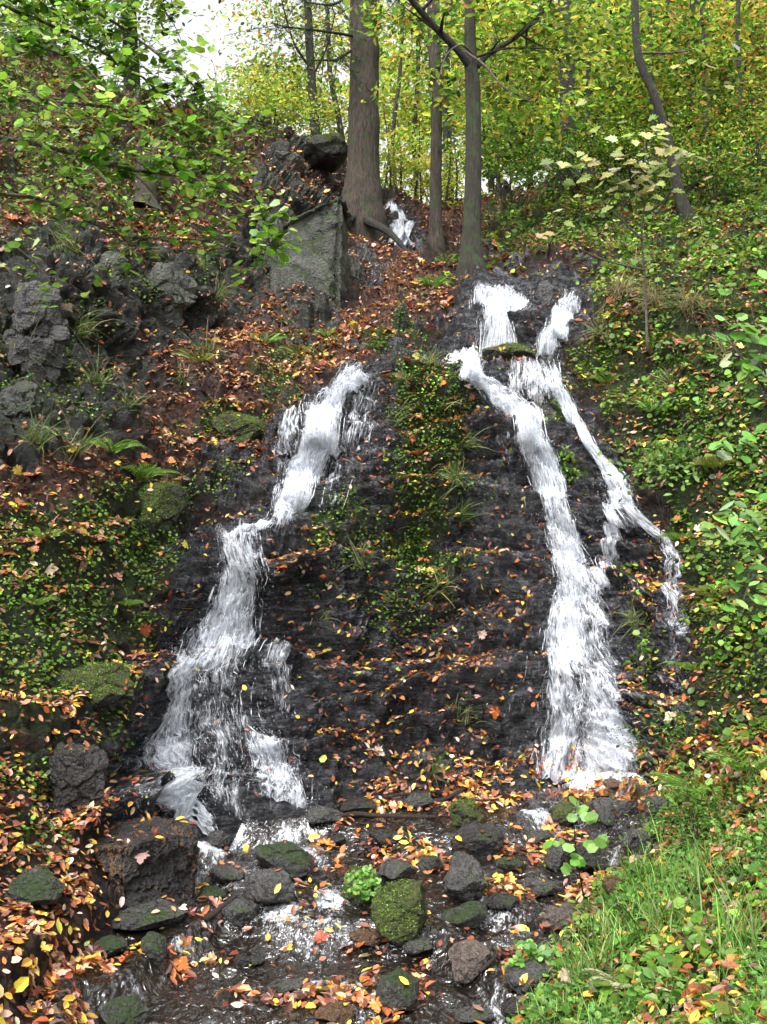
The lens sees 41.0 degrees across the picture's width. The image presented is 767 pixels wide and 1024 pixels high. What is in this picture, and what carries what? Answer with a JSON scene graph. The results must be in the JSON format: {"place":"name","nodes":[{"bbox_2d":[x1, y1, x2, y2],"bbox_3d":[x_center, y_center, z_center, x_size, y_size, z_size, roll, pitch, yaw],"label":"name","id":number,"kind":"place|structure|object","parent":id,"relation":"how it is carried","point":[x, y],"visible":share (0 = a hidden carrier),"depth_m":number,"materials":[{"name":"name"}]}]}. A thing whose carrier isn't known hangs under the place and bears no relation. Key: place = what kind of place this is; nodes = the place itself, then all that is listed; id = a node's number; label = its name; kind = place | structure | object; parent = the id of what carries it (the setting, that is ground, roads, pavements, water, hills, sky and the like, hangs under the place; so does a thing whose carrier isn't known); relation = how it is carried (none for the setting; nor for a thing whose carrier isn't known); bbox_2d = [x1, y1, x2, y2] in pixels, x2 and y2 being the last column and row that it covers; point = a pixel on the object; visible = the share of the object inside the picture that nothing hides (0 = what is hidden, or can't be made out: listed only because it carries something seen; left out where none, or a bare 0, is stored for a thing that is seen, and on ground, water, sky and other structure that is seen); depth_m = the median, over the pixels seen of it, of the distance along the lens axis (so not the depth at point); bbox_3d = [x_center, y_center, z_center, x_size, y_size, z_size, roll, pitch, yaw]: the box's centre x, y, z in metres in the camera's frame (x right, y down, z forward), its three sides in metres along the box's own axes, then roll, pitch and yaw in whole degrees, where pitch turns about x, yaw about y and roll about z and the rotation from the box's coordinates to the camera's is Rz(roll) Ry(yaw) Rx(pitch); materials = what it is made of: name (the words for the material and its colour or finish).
{"place":"outdoors","nodes":[
{"label":"outdoors","id":0,"kind":"place"},
{"bbox_2d":[3,768,659,1023],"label":"stream water","id":1,"kind":"structure","parent":0,"point":[160,993],"depth_m":4.66,"materials":[{"name":"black liquid"}]},
{"bbox_2d":[92,935,127,956],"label":"stone","id":2,"kind":"object","parent":1,"relation":"on","point":[110,945],"visible":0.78,"depth_m":4.33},
{"bbox_2d":[100,995,150,1023],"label":"rock","id":3,"kind":"object","parent":1,"relation":"on","point":[131,1009],"visible":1,"depth_m":3.83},
{"bbox_2d":[111,897,189,930],"bbox_3d":[-1.113,1.856,4.730,0.359,0.119,0.405,-4,-6,39],"label":"rock","id":4,"kind":"object","parent":1,"relation":"in","point":[139,917],"visible":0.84,"depth_m":4.65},
{"bbox_2d":[140,931,166,965],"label":"rock","id":5,"kind":"object","parent":1,"relation":"in","point":[153,944],"visible":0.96,"depth_m":4.30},
{"bbox_2d":[209,864,244,881],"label":"stone","id":6,"kind":"object","parent":1,"relation":"in","point":[224,873],"visible":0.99,"depth_m":5.28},
{"bbox_2d":[221,898,259,926],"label":"rock","id":7,"kind":"object","parent":1,"relation":"on","point":[238,912],"visible":0.87,"depth_m":4.77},
{"bbox_2d":[243,867,294,903],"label":"rock","id":8,"kind":"object","parent":1,"relation":"in","point":[260,885],"visible":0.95,"depth_m":4.87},
{"bbox_2d":[253,840,314,879],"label":"rock","id":9,"kind":"object","parent":1,"relation":"in","point":[291,859],"visible":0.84,"depth_m":5.34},
{"bbox_2d":[305,805,341,823],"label":"rock","id":10,"kind":"object","parent":1,"relation":"on","point":[318,814],"visible":1,"depth_m":5.93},
{"bbox_2d":[314,1001,355,1023],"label":"stone","id":11,"kind":"object","parent":1,"relation":"in","point":[339,1012],"visible":0.96,"depth_m":3.89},
{"bbox_2d":[339,797,377,812],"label":"stone","id":12,"kind":"object","parent":1,"relation":"on","point":[358,804],"visible":0.79,"depth_m":6.23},
{"bbox_2d":[341,866,380,905],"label":"rock","id":13,"kind":"object","parent":1,"relation":"on","point":[358,900],"visible":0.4,"depth_m":5.02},
{"bbox_2d":[344,864,381,900],"bbox_3d":[-0.105,1.761,4.878,0.171,0.142,0.222,4,-6,-37],"label":"brooklime","id":14,"kind":"object","parent":13,"relation":"on","point":[364,886],"visible":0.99,"depth_m":4.86,"materials":[{"name":"green plant"}]},
{"bbox_2d":[349,927,385,946],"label":"rock","id":15,"kind":"object","parent":1,"relation":"in","point":[372,937],"visible":0.8,"depth_m":4.62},
{"bbox_2d":[325,811,436,823],"bbox_3d":[-0.035,1.801,6.099,0.681,0.044,0.206,1,-5,-14],"label":"stick","id":16,"kind":"object","parent":1,"relation":"on","point":[368,814],"visible":0.89,"depth_m":6.10,"materials":[{"name":"brown wood"}]},
{"bbox_2d":[378,857,415,881],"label":"rock","id":17,"kind":"object","parent":1,"relation":"in","point":[391,869],"visible":0.88,"depth_m":5.32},
{"bbox_2d":[375,968,420,1010],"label":"rock","id":18,"kind":"object","parent":1,"relation":"on","point":[393,991],"visible":0.94,"depth_m":3.96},
{"bbox_2d":[371,879,427,947],"bbox_3d":[0.075,1.820,4.699,0.264,0.280,0.328,0,-5,0],"label":"rock","id":19,"kind":"object","parent":1,"relation":"on","point":[415,898],"visible":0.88,"depth_m":4.57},
{"bbox_2d":[441,900,487,927],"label":"rock","id":20,"kind":"object","parent":1,"relation":"on","point":[471,914],"visible":1,"depth_m":4.73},
{"bbox_2d":[443,851,487,901],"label":"rock","id":21,"kind":"object","parent":1,"relation":"in","point":[464,879],"visible":0.91,"depth_m":4.91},
{"bbox_2d":[448,797,484,826],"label":"rock","id":22,"kind":"object","parent":1,"relation":"on","point":[466,812],"visible":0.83,"depth_m":5.97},
{"bbox_2d":[448,939,489,983],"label":"rock","id":23,"kind":"object","parent":1,"relation":"on","point":[468,958],"visible":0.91,"depth_m":4.28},
{"bbox_2d":[454,1006,493,1021],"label":"stone","id":24,"kind":"object","parent":1,"relation":"in","point":[469,1014],"visible":0.91,"depth_m":3.95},
{"bbox_2d":[450,821,504,857],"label":"rock","id":25,"kind":"object","parent":1,"relation":"in","point":[475,842],"visible":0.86,"depth_m":5.59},
{"bbox_2d":[482,892,519,909],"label":"stone","id":26,"kind":"object","parent":1,"relation":"in","point":[501,901],"visible":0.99,"depth_m":4.83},
{"bbox_2d":[504,958,550,995],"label":"rock","id":27,"kind":"object","parent":1,"relation":"on","point":[535,970],"visible":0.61,"depth_m":3.99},
{"bbox_2d":[503,938,561,968],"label":"bank plant","id":28,"kind":"object","parent":27,"relation":"on","point":[529,946],"visible":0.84,"depth_m":4.05,"materials":[{"name":"green plant"}]},
{"bbox_2d":[523,877,557,896],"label":"rock","id":29,"kind":"object","parent":1,"relation":"in","point":[537,886],"visible":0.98,"depth_m":5.07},
{"bbox_2d":[545,837,570,872],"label":"rock","id":30,"kind":"object","parent":1,"relation":"on","point":[557,858],"visible":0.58,"depth_m":5.33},
{"bbox_2d":[542,903,576,930],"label":"rock","id":31,"kind":"object","parent":1,"relation":"on","point":[554,915],"visible":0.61,"depth_m":4.60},
{"bbox_2d":[570,842,608,872],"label":"rock","id":32,"kind":"object","parent":1,"relation":"in","point":[593,860],"visible":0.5,"depth_m":5.29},
{"bbox_2d":[619,829,654,848],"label":"stone","id":33,"kind":"object","parent":1,"relation":"on","point":[633,838],"visible":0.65,"depth_m":5.33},
{"bbox_2d":[0,0,762,203],"label":"sky","id":34,"kind":"structure","parent":0,"point":[197,26],"materials":[{"name":"white"}]},
{"bbox_2d":[0,35,766,1023],"bbox_3d":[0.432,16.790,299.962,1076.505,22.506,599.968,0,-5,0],"label":"ground","id":35,"kind":"structure","parent":0,"point":[520,723],"depth_m":7.56,"materials":[{"name":"soil"}]},
{"bbox_2d":[0,380,44,429],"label":"rock outcrop","id":36,"kind":"object","parent":35,"relation":"on","point":[14,399],"visible":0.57,"depth_m":7.08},
{"bbox_2d":[3,865,64,906],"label":"rock","id":37,"kind":"object","parent":35,"relation":"on","point":[41,885],"visible":0.91,"depth_m":4.13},
{"bbox_2d":[2,280,69,383],"bbox_3d":[-2.564,-1.325,7.578,0.465,0.775,0.333,2,-5,-22],"label":"rock outcrop","id":38,"kind":"object","parent":35,"relation":"on","point":[48,348],"visible":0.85,"depth_m":7.47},
{"bbox_2d":[10,388,82,451],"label":"grass tuft","id":39,"kind":"object","parent":35,"relation":"on","point":[34,434],"visible":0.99,"depth_m":6.72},
{"bbox_2d":[0,2,109,82],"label":"oak tree","id":40,"kind":"object","parent":35,"relation":"on","point":[47,29],"visible":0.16,"depth_m":13.76,"materials":[{"name":"green plant"}]},
{"bbox_2d":[48,742,107,814],"bbox_3d":[-1.467,1.308,4.949,0.273,0.387,0.190,0,-5,0],"label":"rock outcrop","id":41,"kind":"object","parent":35,"relation":"on","point":[72,791],"visible":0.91,"depth_m":4.88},
{"bbox_2d":[55,662,133,714],"bbox_3d":[-1.606,0.984,5.562,0.509,0.333,0.278,0,-5,0],"label":"rock outcrop","id":42,"kind":"object","parent":35,"relation":"on","point":[113,699],"visible":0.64,"depth_m":5.49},
{"bbox_2d":[0,0,220,101],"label":"oak tree","id":43,"kind":"object","parent":35,"relation":"on","point":[129,86],"visible":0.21,"depth_m":15.70,"materials":[{"name":"green plant"}]},
{"bbox_2d":[90,816,199,909],"bbox_3d":[-1.183,1.742,5.000,0.587,0.426,0.625,0,-5,0],"label":"boulder","id":44,"kind":"object","parent":35,"relation":"on","point":[168,867],"visible":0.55,"depth_m":4.85,"materials":[{"name":"stone"}]},
{"bbox_2d":[131,147,167,214],"bbox_3d":[-2.482,-3.430,10.619,0.457,0.733,0.518,-5,-7,43],"label":"tree stump","id":45,"kind":"object","parent":35,"relation":"on","point":[153,203],"visible":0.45,"depth_m":10.51,"materials":[{"name":"grey wood"}]},
{"bbox_2d":[0,0,301,318],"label":"hazel tree","id":46,"kind":"object","parent":35,"relation":"on","point":[29,36],"visible":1,"depth_m":5.84,"materials":[{"name":"green plant"}]},
{"bbox_2d":[137,482,189,529],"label":"rock outcrop","id":47,"kind":"object","parent":35,"relation":"on","point":[175,508],"visible":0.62,"depth_m":7.14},
{"bbox_2d":[144,262,197,318],"bbox_3d":[-2.030,-1.942,9.348,0.622,0.646,0.519,0,-5,0],"label":"rock outcrop","id":48,"kind":"object","parent":35,"relation":"on","point":[161,275],"visible":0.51,"depth_m":9.24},
{"bbox_2d":[210,411,265,443],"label":"mossy rock","id":49,"kind":"object","parent":35,"relation":"on","point":[254,435],"visible":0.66,"depth_m":8.30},
{"bbox_2d":[117,363,377,834],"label":"waterfall","id":50,"kind":"structure","parent":35,"relation":"on","point":[180,795],"depth_m":6.81,"materials":[{"name":"white liquid"}]},
{"bbox_2d":[176,65,348,135],"bbox_3d":[-1.765,-5.974,15.351,3.027,1.447,2.570,0,-5,0],"label":"shrub","id":51,"kind":"object","parent":35,"relation":"on","point":[280,106],"visible":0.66,"depth_m":15.17,"materials":[{"name":"green plant"}]},
{"bbox_2d":[193,0,349,136],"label":"maple tree","id":52,"kind":"object","parent":35,"relation":"on","point":[293,57],"visible":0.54,"depth_m":16.54,"materials":[{"name":"green plant"}]},
{"bbox_2d":[270,150,304,174],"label":"rock outcrop","id":53,"kind":"object","parent":35,"relation":"on","point":[280,159],"visible":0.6,"depth_m":13.10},
{"bbox_2d":[214,0,389,163],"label":"maple tree","id":54,"kind":"object","parent":35,"relation":"on","point":[339,122],"visible":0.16,"depth_m":18.85,"materials":[{"name":"green plant"}]},
{"bbox_2d":[264,195,352,317],"bbox_3d":[-0.917,-2.619,11.353,1.151,1.512,1.372,0,-5,0],"label":"rock outcrop","id":55,"kind":"object","parent":35,"relation":"on","point":[321,262],"visible":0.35,"depth_m":10.88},
{"bbox_2d":[303,132,347,172],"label":"rock outcrop","id":56,"kind":"object","parent":35,"relation":"on","point":[331,156],"visible":0.94,"depth_m":14.19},
{"bbox_2d":[225,0,444,250],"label":"spruce tree","id":57,"kind":"object","parent":35,"relation":"on","point":[361,194],"visible":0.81,"depth_m":13.67,"materials":[{"name":"plant"}]},
{"bbox_2d":[0,34,766,1023],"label":"fallen leaves","id":58,"kind":"object","parent":35,"relation":"on","point":[182,964],"visible":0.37,"depth_m":6.38,"materials":[{"name":"orange plant"}]},
{"bbox_2d":[0,35,766,1023],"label":"ground cover","id":59,"kind":"object","parent":35,"relation":"on","point":[606,989],"visible":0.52,"depth_m":7.84,"materials":[{"name":"green plant"}]},
{"bbox_2d":[332,2,456,186],"bbox_3d":[0.286,-8.594,23.400,3.758,8.530,3.997,-5,-7,42],"label":"beech tree","id":60,"kind":"object","parent":35,"relation":"on","point":[405,110],"visible":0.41,"depth_m":22.88,"materials":[{"name":"yellow plant"}]},
{"bbox_2d":[385,203,413,251],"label":"waterfall","id":61,"kind":"structure","parent":35,"relation":"on","point":[406,228],"depth_m":14.16,"materials":[{"name":"white liquid"}]},
{"bbox_2d":[379,105,427,189],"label":"shrub","id":62,"kind":"object","parent":35,"relation":"on","point":[392,165],"visible":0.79,"depth_m":15.92,"materials":[{"name":"green plant"}]},
{"bbox_2d":[320,0,491,252],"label":"beech tree","id":63,"kind":"object","parent":35,"relation":"on","point":[435,236],"visible":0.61,"depth_m":13.09,"materials":[{"name":"green plant"}]},
{"bbox_2d":[346,0,481,198],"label":"beech tree","id":64,"kind":"object","parent":35,"relation":"on","point":[414,119],"visible":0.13,"depth_m":24.76,"materials":[{"name":"green plant"}]},
{"bbox_2d":[383,139,464,203],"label":"shrub","id":65,"kind":"object","parent":35,"relation":"on","point":[428,184],"visible":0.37,"depth_m":17.11,"materials":[{"name":"green plant"}]},
{"bbox_2d":[381,0,515,198],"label":"beech tree","id":66,"kind":"object","parent":35,"relation":"on","point":[446,128],"visible":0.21,"depth_m":22.57,"materials":[{"name":"green plant"}]},
{"bbox_2d":[449,284,528,398],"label":"waterfall","id":67,"kind":"structure","parent":35,"relation":"on","point":[501,317],"depth_m":9.53,"materials":[{"name":"white liquid"}]},
{"bbox_2d":[414,99,581,209],"bbox_3d":[1.953,-5.486,16.009,2.910,2.002,2.422,0,-5,0],"label":"shrub","id":68,"kind":"object","parent":35,"relation":"on","point":[501,143],"visible":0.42,"depth_m":16.01,"materials":[{"name":"green plant"}]},
{"bbox_2d":[343,0,671,280],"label":"beech tree","id":69,"kind":"object","parent":35,"relation":"on","point":[471,257],"visible":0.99,"depth_m":12.08,"materials":[{"name":"green plant"}]},
{"bbox_2d":[482,342,535,362],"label":"rock outcrop","id":70,"kind":"object","parent":35,"relation":"on","point":[491,353],"visible":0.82,"depth_m":9.29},
{"bbox_2d":[411,1,610,196],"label":"beech tree","id":71,"kind":"object","parent":35,"relation":"on","point":[485,107],"visible":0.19,"depth_m":19.88,"materials":[{"name":"green plant"}]},
{"bbox_2d":[260,0,761,199],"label":"distant wood","id":72,"kind":"object","parent":35,"relation":"on","point":[386,87],"visible":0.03,"depth_m":29.09,"materials":[{"name":"green plant"}]},
{"bbox_2d":[446,346,635,783],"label":"waterfall","id":73,"kind":"structure","parent":35,"relation":"on","point":[541,472],"depth_m":7.55,"materials":[{"name":"white liquid"}]},
{"bbox_2d":[549,801,576,827],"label":"rock","id":74,"kind":"object","parent":35,"relation":"on","point":[560,811],"visible":0.65,"depth_m":6.25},
{"bbox_2d":[418,0,719,189],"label":"beech tree","id":75,"kind":"object","parent":35,"relation":"on","point":[565,83],"visible":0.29,"depth_m":17.66,"materials":[{"name":"green plant"}]},
{"bbox_2d":[542,796,607,898],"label":"bramble","id":76,"kind":"object","parent":35,"relation":"on","point":[590,846],"visible":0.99,"depth_m":4.36,"materials":[{"name":"green plant"}]},
{"bbox_2d":[517,291,644,594],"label":"waterfall","id":77,"kind":"structure","parent":35,"relation":"on","point":[567,409],"depth_m":8.74,"materials":[{"name":"white liquid"}]},
{"bbox_2d":[481,101,691,195],"bbox_3d":[2.795,-5.325,14.767,3.169,1.401,3.087,0,-5,0],"label":"shrub","id":78,"kind":"object","parent":35,"relation":"on","point":[564,157],"visible":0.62,"depth_m":14.94,"materials":[{"name":"green plant"}]},
{"bbox_2d":[540,912,641,998],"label":"grass tuft","id":79,"kind":"object","parent":35,"relation":"on","point":[585,963],"visible":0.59,"depth_m":3.79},
{"bbox_2d":[498,0,705,177],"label":"beech tree","id":80,"kind":"object","parent":35,"relation":"on","point":[607,70],"visible":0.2,"depth_m":19.20,"materials":[{"name":"green plant"}]},
{"bbox_2d":[568,963,646,996],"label":"fern","id":81,"kind":"object","parent":35,"relation":"on","point":[615,984],"visible":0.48,"depth_m":3.66,"materials":[{"name":"beige plant"}]},
{"bbox_2d":[588,797,637,826],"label":"rock","id":82,"kind":"object","parent":35,"relation":"on","point":[604,808],"visible":0.73,"depth_m":5.98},
{"bbox_2d":[570,888,678,970],"bbox_3d":[0.933,1.587,3.941,0.447,0.284,0.516,0,-5,0],"label":"grass tuft","id":83,"kind":"object","parent":35,"relation":"on","point":[621,937],"visible":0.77,"depth_m":3.89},
{"bbox_2d":[504,759,766,1023],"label":"grass","id":84,"kind":"structure","parent":35,"relation":"on","point":[725,973],"depth_m":3.85,"materials":[{"name":"plant"}]},
{"bbox_2d":[506,760,766,1023],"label":"bank plants","id":85,"kind":"object","parent":35,"relation":"on","point":[533,1016],"visible":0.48,"depth_m":3.79,"materials":[{"name":"green plant"}]},
{"bbox_2d":[535,43,742,350],"bbox_3d":[2.113,-2.638,8.561,1.741,2.537,0.715,0,-5,0],"label":"maple sapling","id":86,"kind":"object","parent":35,"relation":"on","point":[646,189],"visible":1,"depth_m":8.56,"materials":[{"name":"green plant"}]},
{"bbox_2d":[601,810,688,884],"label":"grass tuft","id":87,"kind":"object","parent":35,"relation":"on","point":[651,869],"visible":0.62,"depth_m":4.50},
{"bbox_2d":[529,0,766,223],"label":"oak tree","id":88,"kind":"object","parent":35,"relation":"on","point":[683,207],"visible":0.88,"depth_m":14.27,"materials":[{"name":"green plant"}]},
{"bbox_2d":[548,89,751,198],"bbox_3d":[3.644,-5.119,14.485,2.692,1.587,2.199,0,-5,0],"label":"shrub","id":89,"kind":"object","parent":35,"relation":"on","point":[620,142],"visible":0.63,"depth_m":14.42,"materials":[{"name":"green plant"}]},
{"bbox_2d":[620,485,686,695],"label":"waterfall","id":90,"kind":"structure","parent":35,"relation":"on","point":[639,515],"depth_m":7.49,"materials":[{"name":"white liquid"}]},
{"bbox_2d":[571,668,739,791],"bbox_3d":[1.732,1.253,5.795,1.184,0.687,1.016,0,-5,0],"label":"shrub","id":91,"kind":"object","parent":35,"relation":"on","point":[678,728],"visible":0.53,"depth_m":5.82,"materials":[{"name":"green plant"}]},
{"bbox_2d":[585,423,727,554],"bbox_3d":[2.046,-0.153,7.381,1.142,0.924,0.941,0,-5,0],"label":"shrub","id":92,"kind":"object","parent":35,"relation":"on","point":[657,454],"visible":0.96,"depth_m":7.37,"materials":[{"name":"green plant"}]},
{"bbox_2d":[609,856,715,938],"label":"grass tuft","id":93,"kind":"object","parent":35,"relation":"on","point":[658,916],"visible":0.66,"depth_m":3.94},
{"bbox_2d":[625,934,707,995],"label":"bank plant","id":94,"kind":"object","parent":35,"relation":"on","point":[665,959],"visible":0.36,"depth_m":3.51,"materials":[{"name":"green plant"}]},
{"bbox_2d":[572,747,763,860],"bbox_3d":[1.416,1.373,4.747,0.991,0.534,0.977,0,-5,0],"label":"shrub","id":95,"kind":"object","parent":35,"relation":"on","point":[695,808],"visible":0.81,"depth_m":4.75,"materials":[{"name":"green plant"}]},
{"bbox_2d":[580,0,763,161],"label":"beech tree","id":96,"kind":"object","parent":35,"relation":"on","point":[650,14],"visible":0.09,"depth_m":20.43,"materials":[{"name":"green plant"}]},
{"bbox_2d":[629,772,721,805],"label":"fern","id":97,"kind":"object","parent":35,"relation":"on","point":[677,784],"visible":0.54,"depth_m":5.24,"materials":[{"name":"green plant"}]},
{"bbox_2d":[594,0,766,165],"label":"beech tree","id":98,"kind":"object","parent":35,"relation":"on","point":[763,56],"visible":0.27,"depth_m":18.30,"materials":[{"name":"green plant"}]},
{"bbox_2d":[602,0,764,160],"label":"beech tree","id":99,"kind":"object","parent":35,"relation":"on","point":[690,126],"visible":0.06,"depth_m":21.35,"materials":[{"name":"green plant"}]},
{"bbox_2d":[654,275,729,333],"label":"grass tuft","id":100,"kind":"object","parent":35,"relation":"on","point":[689,305],"visible":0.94,"depth_m":8.91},
{"bbox_2d":[654,801,743,893],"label":"grass tuft","id":101,"kind":"object","parent":35,"relation":"on","point":[707,875],"visible":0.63,"depth_m":4.13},
{"bbox_2d":[637,109,766,207],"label":"shrub","id":102,"kind":"object","parent":35,"relation":"on","point":[711,157],"visible":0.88,"depth_m":13.60,"materials":[{"name":"green plant"}]},
{"bbox_2d":[640,0,766,161],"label":"beech tree","id":103,"kind":"object","parent":35,"relation":"on","point":[757,37],"visible":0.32,"depth_m":18.68,"materials":[{"name":"green plant"}]},
{"bbox_2d":[668,863,766,959],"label":"grass tuft","id":104,"kind":"object","parent":35,"relation":"on","point":[736,939],"visible":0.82,"depth_m":3.39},
{"bbox_2d":[677,60,766,183],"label":"shrub","id":105,"kind":"object","parent":35,"relation":"on","point":[746,132],"visible":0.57,"depth_m":15.03,"materials":[{"name":"green plant"}]},
{"bbox_2d":[685,745,766,777],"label":"fern","id":106,"kind":"object","parent":35,"relation":"on","point":[759,765],"visible":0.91,"depth_m":4.71,"materials":[{"name":"green plant"}]},
{"bbox_2d":[697,490,766,621],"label":"elder shrub","id":107,"kind":"object","parent":35,"relation":"on","point":[757,516],"visible":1,"depth_m":4.74,"materials":[{"name":"green plant"}]},
{"bbox_2d":[706,269,766,463],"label":"elder shrub","id":108,"kind":"object","parent":35,"relation":"on","point":[748,367],"visible":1,"depth_m":5.37,"materials":[{"name":"green plant"}]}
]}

